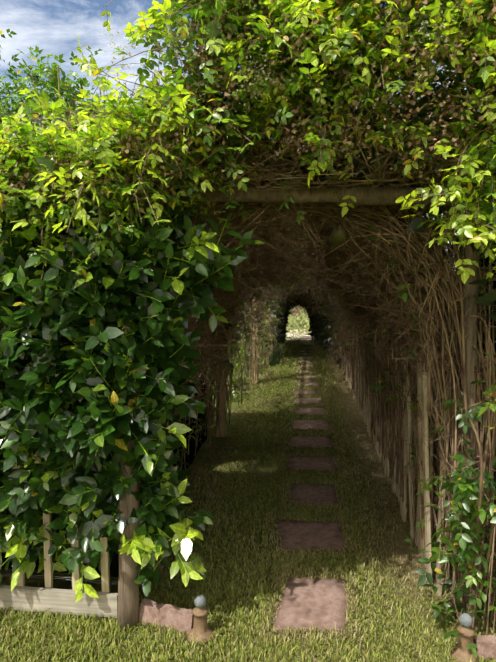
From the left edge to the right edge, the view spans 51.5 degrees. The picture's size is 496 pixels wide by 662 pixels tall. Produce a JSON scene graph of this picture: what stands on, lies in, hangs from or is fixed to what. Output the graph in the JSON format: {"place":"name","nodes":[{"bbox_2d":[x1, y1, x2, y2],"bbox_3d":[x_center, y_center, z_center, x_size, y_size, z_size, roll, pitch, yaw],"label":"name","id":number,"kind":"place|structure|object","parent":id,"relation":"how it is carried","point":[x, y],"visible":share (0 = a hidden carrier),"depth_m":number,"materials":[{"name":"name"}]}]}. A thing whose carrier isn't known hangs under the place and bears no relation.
{"place":"outdoors","nodes":[
{"label":"outdoors","id":0,"kind":"place"},
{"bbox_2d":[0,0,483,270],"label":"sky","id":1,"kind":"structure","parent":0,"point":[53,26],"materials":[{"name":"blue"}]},
{"bbox_2d":[0,322,495,661],"bbox_3d":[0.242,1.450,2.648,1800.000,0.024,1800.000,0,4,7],"label":"ground","id":2,"kind":"structure","parent":0,"point":[217,446],"depth_m":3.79,"materials":[{"name":"green plant"}]},
{"bbox_2d":[0,585,117,617],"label":"wooden board","id":3,"kind":"object","parent":2,"relation":"on","point":[104,604],"visible":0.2,"depth_m":2.61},
{"bbox_2d":[0,29,208,469],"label":"tree","id":4,"kind":"object","parent":2,"relation":"on","point":[67,90],"depth_m":3.91,"materials":[{"name":"green plant"}]},
{"bbox_2d":[0,109,264,602],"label":"climbing vine","id":5,"kind":"object","parent":2,"relation":"on","point":[46,314],"depth_m":2.27,"materials":[{"name":"green plant"}]},
{"bbox_2d":[187,595,213,645],"bbox_3d":[-0.227,1.360,2.448,0.132,0.207,0.132,0,4,7],"label":"edging finial","id":6,"kind":"object","parent":2,"relation":"on","point":[200,629],"visible":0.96,"depth_m":2.42,"materials":[{"name":"beige stone"}]},
{"bbox_2d":[1,227,453,583],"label":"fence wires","id":7,"kind":"object","parent":2,"relation":"on","point":[90,579],"visible":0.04,"depth_m":2.66,"materials":[{"name":"grey metal"}]},
{"bbox_2d":[12,325,448,595],"bbox_3d":[0.002,0.214,10.229,4.041,1.402,15.463,0,4,7],"label":"picket fence","id":8,"kind":"object","parent":2,"relation":"on","point":[105,567],"visible":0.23,"depth_m":3.08,"materials":[{"name":"brown wood"}]},
{"bbox_2d":[216,289,272,436],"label":"wooden posts","id":9,"kind":"object","parent":2,"relation":"on","point":[222,405],"visible":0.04,"depth_m":5.87,"materials":[{"name":"brown wood"}]},
{"bbox_2d":[237,306,311,333],"bbox_3d":[3.664,-2.366,27.737,13.381,4.521,13.571,0,4,7],"label":"garden shrub","id":10,"kind":"object","parent":2,"relation":"on","point":[293,322],"depth_m":22.24,"materials":[{"name":"green plant"}]},
{"bbox_2d":[265,345,286,366],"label":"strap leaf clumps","id":11,"kind":"object","parent":2,"relation":"on","point":[274,360],"visible":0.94,"depth_m":11.99,"materials":[{"name":"green plant"}]},
{"bbox_2d":[263,276,347,363],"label":"evergreen arch leaves","id":12,"kind":"object","parent":2,"relation":"on","point":[281,336],"visible":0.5,"depth_m":13.21,"materials":[{"name":"green plant"}]},
{"bbox_2d":[117,184,495,631],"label":"wooden arbor frame","id":13,"kind":"object","parent":2,"relation":"on","point":[128,600],"visible":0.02,"depth_m":2.48,"materials":[{"name":"brown wood"}]},
{"bbox_2d":[173,261,310,480],"bbox_3d":[0.940,-0.295,10.348,1.827,2.186,15.146,0,4,7],"label":"vine stem","id":14,"kind":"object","parent":13,"relation":"attached to","point":[210,409],"depth_m":6.04,"materials":[{"name":"plant"}]},
{"bbox_2d":[0,0,495,299],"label":"vine foliage","id":15,"kind":"object","parent":13,"relation":"on","point":[108,156],"depth_m":2.00,"materials":[{"name":"green plant"}]},
{"bbox_2d":[14,6,453,159],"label":"shoots","id":16,"kind":"object","parent":15,"relation":"attached to","point":[261,82],"visible":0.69,"depth_m":1.95,"materials":[{"name":"green plant"}]},
{"bbox_2d":[0,0,495,222],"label":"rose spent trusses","id":17,"kind":"object","parent":15,"relation":"attached to","point":[298,41],"visible":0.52,"depth_m":1.97,"materials":[{"name":"plant"}]},
{"bbox_2d":[19,48,495,449],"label":"branches","id":18,"kind":"object","parent":13,"relation":"on","point":[245,270],"depth_m":3.00,"materials":[{"name":"brown wood"}]},
{"bbox_2d":[157,127,495,337],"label":"vine foliage","id":19,"kind":"object","parent":13,"relation":"on","point":[488,297],"depth_m":2.41,"materials":[{"name":"green plant"}]},
{"bbox_2d":[314,226,347,281],"bbox_3d":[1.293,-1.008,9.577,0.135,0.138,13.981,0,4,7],"label":"gourd","id":20,"kind":"object","parent":13,"relation":"on","point":[336,239],"visible":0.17,"depth_m":2.75,"materials":[{"name":"green plant"}]},
{"bbox_2d":[407,97,495,559],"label":"climbing vine","id":21,"kind":"object","parent":13,"relation":"attached to","point":[492,407],"depth_m":2.69,"materials":[{"name":"green plant"}]},
{"bbox_2d":[270,336,350,635],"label":"stepping stones","id":22,"kind":"object","parent":2,"relation":"on","point":[307,603],"visible":0.73,"depth_m":3.44,"materials":[{"name":"stone"}]},
{"bbox_2d":[138,598,495,659],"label":"edging kerb stones","id":23,"kind":"object","parent":2,"relation":"on","point":[176,617],"visible":0.69,"depth_m":2.50,"materials":[{"name":"stone"}]},
{"bbox_2d":[184,157,495,581],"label":"vine stem","id":24,"kind":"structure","parent":2,"relation":"on","point":[479,395],"depth_m":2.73,"materials":[{"name":"brown plant"}]},
{"bbox_2d":[392,205,495,629],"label":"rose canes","id":25,"kind":"object","parent":2,"relation":"on","point":[481,487],"visible":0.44,"depth_m":2.50,"materials":[{"name":"brown plant"}]},
{"bbox_2d":[403,377,495,657],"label":"climbing vine","id":26,"kind":"object","parent":2,"relation":"on","point":[463,539],"depth_m":2.39,"materials":[{"name":"green plant"}]},
{"bbox_2d":[449,613,479,661],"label":"edging finial","id":27,"kind":"object","parent":2,"relation":"on","point":[461,650],"visible":0.94,"depth_m":2.28,"materials":[{"name":"beige stone"}]},
{"bbox_2d":[445,200,495,635],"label":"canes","id":28,"kind":"object","parent":2,"relation":"on","point":[492,595],"visible":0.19,"depth_m":2.45,"materials":[{"name":"brown plant"}]},
{"bbox_2d":[185,232,331,449],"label":"wall","id":29,"kind":"structure","parent":0,"point":[243,362],"depth_m":7.92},
{"bbox_2d":[286,327,310,339],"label":"ground","id":30,"kind":"structure","parent":0,"point":[289,334],"depth_m":21.12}
]}

